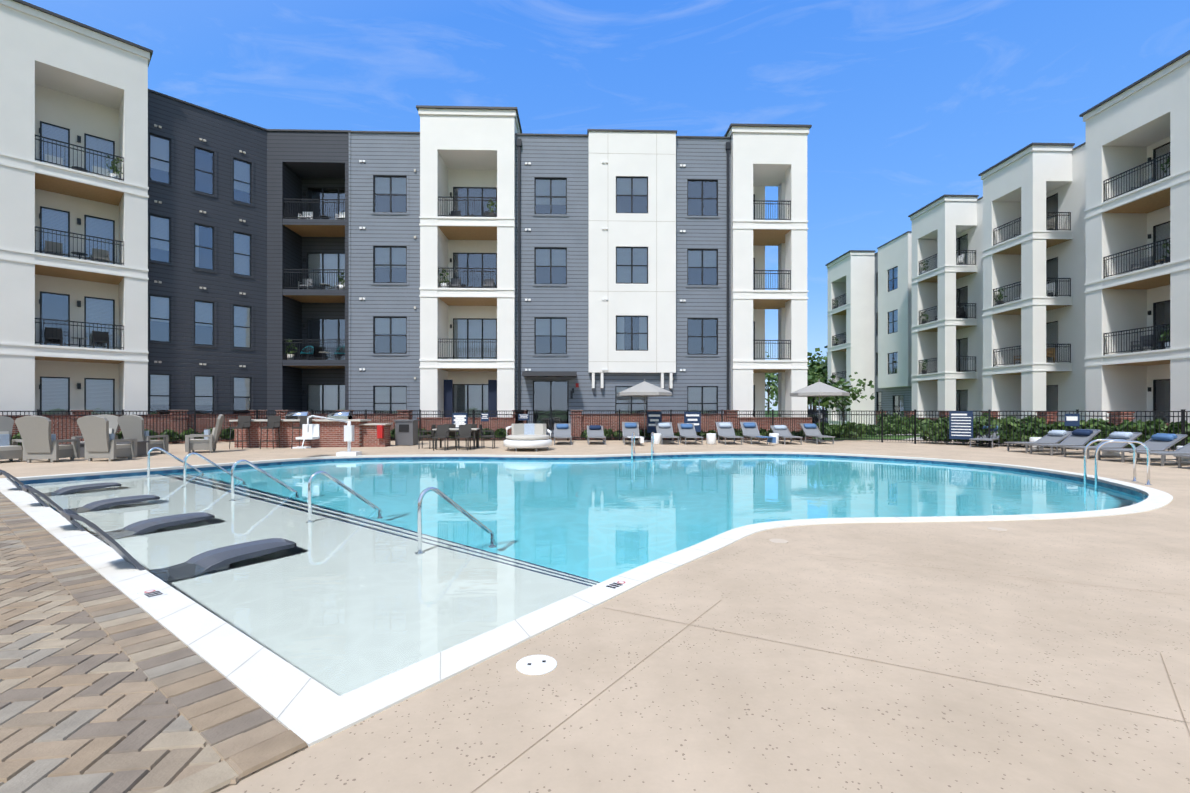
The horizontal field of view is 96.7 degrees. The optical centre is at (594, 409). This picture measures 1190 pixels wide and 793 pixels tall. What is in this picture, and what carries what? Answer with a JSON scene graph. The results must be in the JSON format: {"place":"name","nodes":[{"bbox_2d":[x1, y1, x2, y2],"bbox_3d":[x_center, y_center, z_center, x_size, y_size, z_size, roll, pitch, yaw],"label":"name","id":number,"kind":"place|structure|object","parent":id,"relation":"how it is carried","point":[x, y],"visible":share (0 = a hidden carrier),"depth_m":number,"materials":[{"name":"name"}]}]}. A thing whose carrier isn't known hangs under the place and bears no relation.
{"place":"outdoors","nodes":[
{"label":"outdoors","id":0,"kind":"place"},
{"bbox_2d":[265,105,811,436],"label":"building","id":1,"kind":"structure","parent":0,"point":[470,268],"depth_m":27.21,"materials":[{"name":"white paint"}]},
{"bbox_2d":[300,346,344,359],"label":"balcony chairs","id":2,"kind":"object","parent":1,"relation":"on","point":[311,353],"visible":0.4,"depth_m":27.89,"materials":[{"name":"teal"}]},
{"bbox_2d":[154,124,685,398],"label":"vents","id":3,"kind":"object","parent":1,"relation":"attached to","point":[529,229],"visible":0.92,"depth_m":26.97,"materials":[{"name":"white plastic"}]},
{"bbox_2d":[18,456,1144,695],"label":"water","id":4,"kind":"structure","parent":0,"point":[348,592],"depth_m":7.33,"materials":[{"name":"blue liquid"}]},
{"bbox_2d":[0,440,1189,792],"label":"deck","id":5,"kind":"structure","parent":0,"point":[702,704],"depth_m":2.89,"materials":[{"name":"beige concrete"}]},
{"bbox_2d":[0,416,22,461],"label":"armchair","id":6,"kind":"object","parent":5,"relation":"on","point":[9,451],"visible":0.79,"depth_m":14.62,"materials":[{"name":"grey wicker"}]},
{"bbox_2d":[15,415,79,462],"bbox_3d":[-15.119,0.790,14.615,0.843,1.291,0.975,0,0,-5],"label":"armchair","id":7,"kind":"object","parent":5,"relation":"on","point":[40,441],"visible":1,"depth_m":14.31,"materials":[{"name":"grey wicker"}]},
{"bbox_2d":[71,414,118,444],"bbox_3d":[-15.970,0.790,16.977,0.843,1.291,0.975,0,0,-17],"label":"wicker chair","id":8,"kind":"object","parent":5,"relation":"on","point":[113,424],"visible":0.27,"depth_m":17.36,"materials":[{"name":"grey wicker"}]},
{"bbox_2d":[77,415,136,460],"bbox_3d":[-13.790,0.790,14.955,0.843,1.291,0.975,0,0,2],"label":"armchair","id":9,"kind":"object","parent":5,"relation":"on","point":[100,441],"visible":1,"depth_m":14.65,"materials":[{"name":"grey wicker"}]},
{"bbox_2d":[80,441,148,457],"bbox_3d":[-14.616,1.183,16.026,1.500,0.445,0.800,0,0,-7],"label":"fire table","id":10,"kind":"object","parent":5,"relation":"on","point":[141,448],"visible":0.31,"depth_m":16.09,"materials":[{"name":"grey"}]},
{"bbox_2d":[117,415,168,454],"bbox_3d":[-14.557,0.790,17.033,0.843,1.291,0.975,0,0,5],"label":"wicker chair","id":11,"kind":"object","parent":5,"relation":"on","point":[131,426],"visible":0.65,"depth_m":16.68,"materials":[{"name":"grey wicker"}]},
{"bbox_2d":[0,492,307,792],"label":"paver blocks","id":12,"kind":"structure","parent":5,"relation":"on","point":[96,669],"depth_m":2.60,"materials":[{"name":"beige brick"}]},
{"bbox_2d":[185,414,223,452],"bbox_3d":[-13.186,0.790,17.911,0.975,1.291,0.843,0,0,-28],"label":"wicker chair","id":13,"kind":"object","parent":5,"relation":"on","point":[209,441],"visible":1,"depth_m":17.67,"materials":[{"name":"grey wicker"}]},
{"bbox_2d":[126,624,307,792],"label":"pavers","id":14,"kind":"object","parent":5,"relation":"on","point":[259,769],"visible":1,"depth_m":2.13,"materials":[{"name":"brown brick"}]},
{"bbox_2d":[229,416,250,448],"bbox_3d":[-13.173,0.828,19.652,0.496,1.217,0.557,0,0,-2],"label":"stool","id":15,"kind":"object","parent":5,"relation":"on","point":[244,422],"visible":1,"depth_m":19.84,"materials":[{"name":"wicker"}]},
{"bbox_2d":[260,416,280,448],"bbox_3d":[-12.074,0.828,19.685,0.511,1.217,0.572,0,0,-2],"label":"stool","id":16,"kind":"object","parent":5,"relation":"on","point":[273,422],"visible":1,"depth_m":19.88,"materials":[{"name":"metal"}]},
{"bbox_2d":[291,416,311,448],"bbox_3d":[-10.921,0.828,19.720,0.492,1.217,0.552,0,0,4],"label":"stool","id":17,"kind":"object","parent":5,"relation":"on","point":[303,419],"visible":0.54,"depth_m":19.91,"materials":[{"name":"metal"}]},
{"bbox_2d":[229,412,392,447],"bbox_3d":[-10.976,0.751,20.611,5.750,1.370,1.050,0,0,-2],"label":"bar counter","id":18,"kind":"object","parent":5,"relation":"on","point":[366,434],"visible":0.77,"depth_m":20.26,"materials":[{"name":"brick"}]},
{"bbox_2d":[292,415,361,455],"bbox_3d":[-8.194,0.796,16.246,1.934,1.280,0.849,0,0,-32],"label":"pool lift","id":19,"kind":"object","parent":5,"relation":"on","point":[310,431],"visible":0.98,"depth_m":16.26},
{"bbox_2d":[394,420,419,444],"bbox_3d":[-7.678,0.911,21.585,0.800,1.010,0.800,0,0,-2],"label":"trash bin","id":20,"kind":"object","parent":5,"relation":"on","point":[406,432],"visible":1,"depth_m":21.24,"materials":[{"name":"grey"}]},
{"bbox_2d":[418,424,495,450],"bbox_3d":[-5.120,0.988,19.660,2.760,0.896,2.060,0,0,-2],"label":"dining table set","id":21,"kind":"object","parent":5,"relation":"on","point":[466,431],"visible":1,"depth_m":19.30,"materials":[{"name":"wicker"}]},
{"bbox_2d":[503,424,551,450],"bbox_3d":[-2.396,0.971,18.906,1.702,0.930,1.749,0,0,-2],"label":"daybed","id":22,"kind":"object","parent":5,"relation":"on","point":[528,436],"visible":1,"depth_m":18.53,"materials":[{"name":"white fabric"}]},
{"bbox_2d":[554,424,571,444],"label":"chaise","id":23,"kind":"object","parent":5,"relation":"on","point":[562,430],"visible":1,"depth_m":22.94,"materials":[{"name":"grey fabric"}]},
{"bbox_2d":[138,466,1007,674],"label":"skimmer lids","id":24,"kind":"object","parent":5,"relation":"on","point":[536,665],"visible":0.94,"depth_m":3.04,"materials":[{"name":"white plastic"}]},
{"bbox_2d":[1,455,1167,717],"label":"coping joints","id":25,"kind":"object","parent":5,"relation":"on","point":[309,679],"visible":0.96,"depth_m":3.57,"materials":[{"name":"grey"}]},
{"bbox_2d":[0,410,1169,443],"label":"brick walls","id":26,"kind":"structure","parent":5,"relation":"on","point":[202,424],"depth_m":25.57,"materials":[{"name":"brick"}]},
{"bbox_2d":[0,451,1172,746],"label":"pool coping","id":27,"kind":"object","parent":5,"relation":"in","point":[272,685],"visible":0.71,"depth_m":3.84,"materials":[{"name":"white concrete"}]},
{"bbox_2d":[0,409,1189,450],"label":"fence","id":28,"kind":"object","parent":5,"relation":"on","point":[989,415],"visible":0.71,"depth_m":23.00,"materials":[{"name":"black metal"}]},
{"bbox_2d":[452,411,1079,439],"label":"signs","id":29,"kind":"object","parent":28,"relation":"attached to","point":[960,424],"visible":0.94,"depth_m":21.58,"materials":[{"name":"white"}]},
{"bbox_2d":[587,425,605,444],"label":"chaise","id":30,"kind":"object","parent":5,"relation":"on","point":[595,431],"visible":1,"depth_m":23.06,"materials":[{"name":"grey fabric"}]},
{"bbox_2d":[11,412,1189,448],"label":"shrubs","id":31,"kind":"object","parent":5,"relation":"on","point":[921,427],"visible":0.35,"depth_m":22.41,"materials":[{"name":"green plant"}]},
{"bbox_2d":[622,422,640,444],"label":"chaise","id":32,"kind":"object","parent":5,"relation":"on","point":[628,428],"visible":0.9,"depth_m":23.08,"materials":[{"name":"grey fabric"}]},
{"bbox_2d":[631,432,635,458],"bbox_3d":[1.215,1.375,17.034,0.100,1.321,0.831,0,0,12],"label":"rail","id":33,"kind":"object","parent":5,"relation":"on","point":[632,436],"visible":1,"depth_m":16.64,"materials":[{"name":"silver metal"}]},
{"bbox_2d":[618,379,671,441],"bbox_3d":[2.215,0.026,23.631,2.318,2.820,2.318,0,0,-2],"label":"umbrella","id":34,"kind":"object","parent":5,"relation":"on","point":[644,389],"visible":0.92,"depth_m":23.03,"materials":[{"name":"grey fabric"}]},
{"bbox_2d":[651,432,653,458],"bbox_3d":[1.887,1.375,17.199,0.100,1.321,0.831,0,0,7],"label":"rail","id":35,"kind":"object","parent":5,"relation":"on","point":[652,442],"visible":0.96,"depth_m":16.80,"materials":[{"name":"silver metal"}]},
{"bbox_2d":[654,433,660,444],"bbox_3d":[2.563,1.211,22.041,0.400,0.450,0.400,0,0,-2],"label":"side table","id":36,"kind":"object","parent":5,"relation":"on","point":[657,438],"visible":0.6,"depth_m":21.86,"materials":[{"name":"white plastic"}]},
{"bbox_2d":[655,422,678,444],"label":"chaise","id":37,"kind":"object","parent":5,"relation":"on","point":[665,429],"visible":0.88,"depth_m":23.12,"materials":[{"name":"grey fabric"}]},
{"bbox_2d":[677,423,702,444],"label":"chaise","id":38,"kind":"object","parent":5,"relation":"on","point":[686,430],"visible":1,"depth_m":23.08,"materials":[{"name":"grey fabric"}]},
{"bbox_2d":[627,436,775,442],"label":"towels","id":39,"kind":"object","parent":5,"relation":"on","point":[770,439],"visible":0.96,"depth_m":21.08,"materials":[{"name":"blue fabric"}]},
{"bbox_2d":[706,433,715,444],"bbox_3d":[4.862,1.211,22.109,0.400,0.450,0.400,0,0,-2],"label":"side table","id":40,"kind":"object","parent":5,"relation":"on","point":[711,438],"visible":1,"depth_m":21.94,"materials":[{"name":"white plastic"}]},
{"bbox_2d":[715,422,742,444],"bbox_3d":[5.708,0.983,22.567,0.766,0.905,1.833,0,0,-2],"label":"chaise","id":41,"kind":"object","parent":5,"relation":"on","point":[725,430],"visible":1,"depth_m":23.05,"materials":[{"name":"grey fabric"}]},
{"bbox_2d":[740,422,767,443],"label":"chaise","id":42,"kind":"object","parent":5,"relation":"on","point":[750,429],"visible":0.96,"depth_m":23.29,"materials":[{"name":"grey fabric"}]},
{"bbox_2d":[769,433,778,443],"bbox_3d":[7.510,1.211,22.189,0.400,0.450,0.400,0,0,-2],"label":"side table","id":43,"kind":"object","parent":5,"relation":"on","point":[776,435],"visible":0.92,"depth_m":22.03,"materials":[{"name":"white plastic"}]},
{"bbox_2d":[770,425,802,444],"bbox_3d":[8.183,1.057,22.690,0.720,0.758,1.941,0,0,0],"label":"chaise","id":44,"kind":"object","parent":5,"relation":"on","point":[783,431],"visible":0.88,"depth_m":23.15,"materials":[{"name":"grey fabric"}]},
{"bbox_2d":[800,423,834,443],"bbox_3d":[9.600,1.020,22.900,0.746,0.832,1.889,0,0,-2],"label":"chaise","id":45,"kind":"object","parent":5,"relation":"on","point":[810,429],"visible":1,"depth_m":23.32,"materials":[{"name":"grey fabric"}]},
{"bbox_2d":[790,380,849,441],"bbox_3d":[10.159,0.026,23.968,2.318,2.820,2.318,0,0,-2],"label":"umbrella","id":46,"kind":"object","parent":5,"relation":"on","point":[819,389],"visible":0.94,"depth_m":23.41,"materials":[{"name":"grey fabric"}]},
{"bbox_2d":[471,553,1189,792],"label":"deck joints","id":47,"kind":"object","parent":5,"relation":"on","point":[847,655],"visible":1,"depth_m":2.77,"materials":[{"name":"beige concrete"}]},
{"bbox_2d":[969,425,999,447],"bbox_3d":[15.266,1.020,20.640,1.880,0.832,0.720,0,0,-43],"label":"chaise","id":48,"kind":"object","parent":5,"relation":"on","point":[985,437],"visible":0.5,"depth_m":20.66,"materials":[{"name":"grey"}]},
{"bbox_2d":[1029,437,1043,448],"bbox_3d":[15.811,1.211,18.935,0.400,0.450,0.400,0,0,-2],"label":"side table","id":49,"kind":"object","parent":5,"relation":"on","point":[1032,439],"visible":0.4,"depth_m":18.85,"materials":[{"name":"white"}]},
{"bbox_2d":[1004,430,1072,452],"bbox_3d":[15.205,1.065,18.107,1.954,0.741,0.720,0,0,-7],"label":"chaise","id":50,"kind":"object","parent":5,"relation":"on","point":[1054,437],"visible":0.9,"depth_m":18.00,"materials":[{"name":"grey"}]},
{"bbox_2d":[1027,429,1100,455],"bbox_3d":[15.058,1.031,16.999,1.896,0.810,0.720,0,0,-7],"label":"chaise","id":51,"kind":"object","parent":5,"relation":"on","point":[1079,437],"visible":0.98,"depth_m":16.96,"materials":[{"name":"grey"}]},
{"bbox_2d":[1060,432,1141,458],"bbox_3d":[15.198,1.048,15.894,1.927,0.775,0.720,0,0,-6],"label":"chaise","id":52,"kind":"object","parent":5,"relation":"on","point":[1130,436],"visible":0.75,"depth_m":15.80,"materials":[{"name":"grey"}]},
{"bbox_2d":[1084,439,1137,484],"bbox_3d":[10.515,1.315,10.792,0.831,1.441,0.100,0,0,29],"label":"pool handrail","id":53,"kind":"object","parent":5,"relation":"on","point":[1085,461],"visible":0.88,"depth_m":10.82,"materials":[{"name":"silver metal"}]},
{"bbox_2d":[1102,451,1119,455],"bbox_3d":[15.987,1.211,16.389,0.400,0.450,0.400,0,0,-2],"label":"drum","id":54,"kind":"object","parent":5,"relation":"on","point":[1106,452],"visible":0.15,"depth_m":16.27,"materials":[{"name":"white"}]},
{"bbox_2d":[1095,440,1151,487],"bbox_3d":[10.266,1.315,10.290,0.831,1.441,0.100,0,0,29],"label":"pool handrail","id":55,"kind":"object","parent":5,"relation":"on","point":[1120,441],"visible":0.96,"depth_m":10.29,"materials":[{"name":"silver metal"}]},
{"bbox_2d":[1093,433,1187,462],"bbox_3d":[15.245,1.048,14.804,1.936,0.775,0.744,0,0,-2],"label":"chaise","id":56,"kind":"object","parent":5,"relation":"on","point":[1160,442],"visible":0.9,"depth_m":14.71,"materials":[{"name":"grey"}]},
{"bbox_2d":[1129,443,1189,465],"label":"chaise","id":57,"kind":"object","parent":5,"relation":"on","point":[1184,450],"visible":0.83,"depth_m":13.85,"materials":[{"name":"grey"}]},
{"bbox_2d":[1173,455,1189,467],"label":"chaise","id":58,"kind":"object","parent":5,"relation":"on","point":[1179,460],"visible":1,"depth_m":13.02,"materials":[{"name":"grey"}]},
{"bbox_2d":[1176,446,1189,462],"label":"side table","id":59,"kind":"object","parent":5,"relation":"on","point":[1183,458],"visible":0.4,"depth_m":14.26,"materials":[{"name":"white"}]},
{"bbox_2d":[23,0,1189,409],"label":"sky","id":60,"kind":"structure","parent":0,"point":[905,103],"materials":[{"name":"blue"}]},
{"bbox_2d":[765,410,920,439],"bbox_3d":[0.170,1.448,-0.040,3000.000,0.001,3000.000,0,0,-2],"label":"ground","id":61,"kind":"structure","parent":0,"point":[876,436],"depth_m":27.73,"materials":[{"name":"beige concrete"}]},
{"bbox_2d":[0,0,266,414],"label":"wing","id":62,"kind":"structure","parent":61,"relation":"on","point":[117,171],"depth_m":23.15,"materials":[{"name":"white paint"}]},
{"bbox_2d":[77,135,80,388],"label":"sconces","id":63,"kind":"object","parent":62,"relation":"attached to","point":[78,223],"visible":1,"depth_m":23.10,"materials":[{"name":"black metal"}]},
{"bbox_2d":[391,438,818,440],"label":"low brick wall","id":64,"kind":"structure","parent":61,"relation":"on","point":[552,439],"depth_m":25.72,"materials":[{"name":"red brick"}]},
{"bbox_2d":[765,351,826,413],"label":"tree line","id":65,"kind":"object","parent":61,"relation":"on","point":[769,377],"depth_m":186.16,"materials":[{"name":"green plant"}]},
{"bbox_2d":[765,345,874,423],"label":"trees","id":66,"kind":"object","parent":61,"relation":"on","point":[817,372],"visible":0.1,"depth_m":51.85,"materials":[{"name":"green plant"}]},
{"bbox_2d":[902,437,927,439],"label":"walk","id":67,"kind":"structure","parent":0,"point":[918,438],"depth_m":25.75,"materials":[{"name":"concrete"}]},
{"bbox_2d":[825,50,1189,424],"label":"building","id":68,"kind":"structure","parent":0,"point":[1045,277],"depth_m":28.93,"materials":[{"name":"white paint"}]},
{"label":"parking area","id":69,"kind":"structure","parent":0,"visible":0},
{"bbox_2d":[808,409,827,421],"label":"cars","id":70,"kind":"object","parent":69,"relation":"on","point":[809,411],"visible":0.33,"depth_m":62.31,"materials":[{"name":"black"}]},
{"label":"ledge floor","id":71,"kind":"structure","parent":0,"visible":0},
{"bbox_2d":[4,475,120,493],"bbox_3d":[-10.004,1.286,9.810,0.536,0.840,1.785,0,0,37],"label":"pool lounger","id":72,"kind":"object","parent":71,"relation":"on","point":[71,489],"visible":0.65,"depth_m":10.05,"materials":[{"name":"grey plastic"}]},
{"bbox_2d":[0,470,159,510],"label":"pool lounger","id":73,"kind":"object","parent":71,"relation":"on","point":[101,504],"visible":0.62,"depth_m":8.47,"materials":[{"name":"grey plastic"}]},
{"bbox_2d":[22,484,214,533],"bbox_3d":[-5.947,1.286,6.720,0.536,0.840,1.785,0,0,37],"label":"pool lounger","id":74,"kind":"object","parent":71,"relation":"on","point":[145,526],"visible":0.69,"depth_m":6.92,"materials":[{"name":"grey plastic"}]},
{"bbox_2d":[147,447,201,476],"bbox_3d":[-10.056,1.560,12.713,0.110,1.372,1.168,0,0,37],"label":"step rail","id":75,"kind":"object","parent":71,"relation":"on","point":[164,451],"visible":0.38,"depth_m":12.43,"materials":[{"name":"silver metal"}]},
{"bbox_2d":[61,509,295,571],"bbox_3d":[-3.958,1.286,5.206,0.536,0.840,1.785,0,0,37],"label":"pool lounger","id":76,"kind":"object","parent":71,"relation":"on","point":[217,558],"visible":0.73,"depth_m":5.38,"materials":[{"name":"grey plastic"}]},
{"bbox_2d":[183,453,243,485],"bbox_3d":[-7.988,1.560,11.137,0.110,1.372,1.168,0,0,37],"label":"step rail","id":77,"kind":"object","parent":71,"relation":"on","point":[205,459],"visible":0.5,"depth_m":10.88,"materials":[{"name":"silver metal"}]},
{"bbox_2d":[231,460,296,498],"bbox_3d":[-5.959,1.560,9.593,0.110,1.372,1.168,0,0,37],"label":"step rail","id":78,"kind":"object","parent":71,"relation":"on","point":[258,469],"visible":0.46,"depth_m":9.37,"materials":[{"name":"silver metal"}]},
{"bbox_2d":[308,471,378,519],"bbox_3d":[-3.691,1.560,7.866,0.110,1.372,1.168,0,0,37],"label":"step rail","id":79,"kind":"object","parent":71,"relation":"on","point":[335,480],"visible":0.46,"depth_m":7.58,"materials":[{"name":"silver metal"}]},
{"bbox_2d":[418,487,491,549],"bbox_3d":[-1.623,1.560,6.291,0.110,1.372,1.168,0,0,37],"label":"step rail","id":80,"kind":"object","parent":71,"relation":"on","point":[455,505],"visible":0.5,"depth_m":6.01,"materials":[{"name":"silver metal"}]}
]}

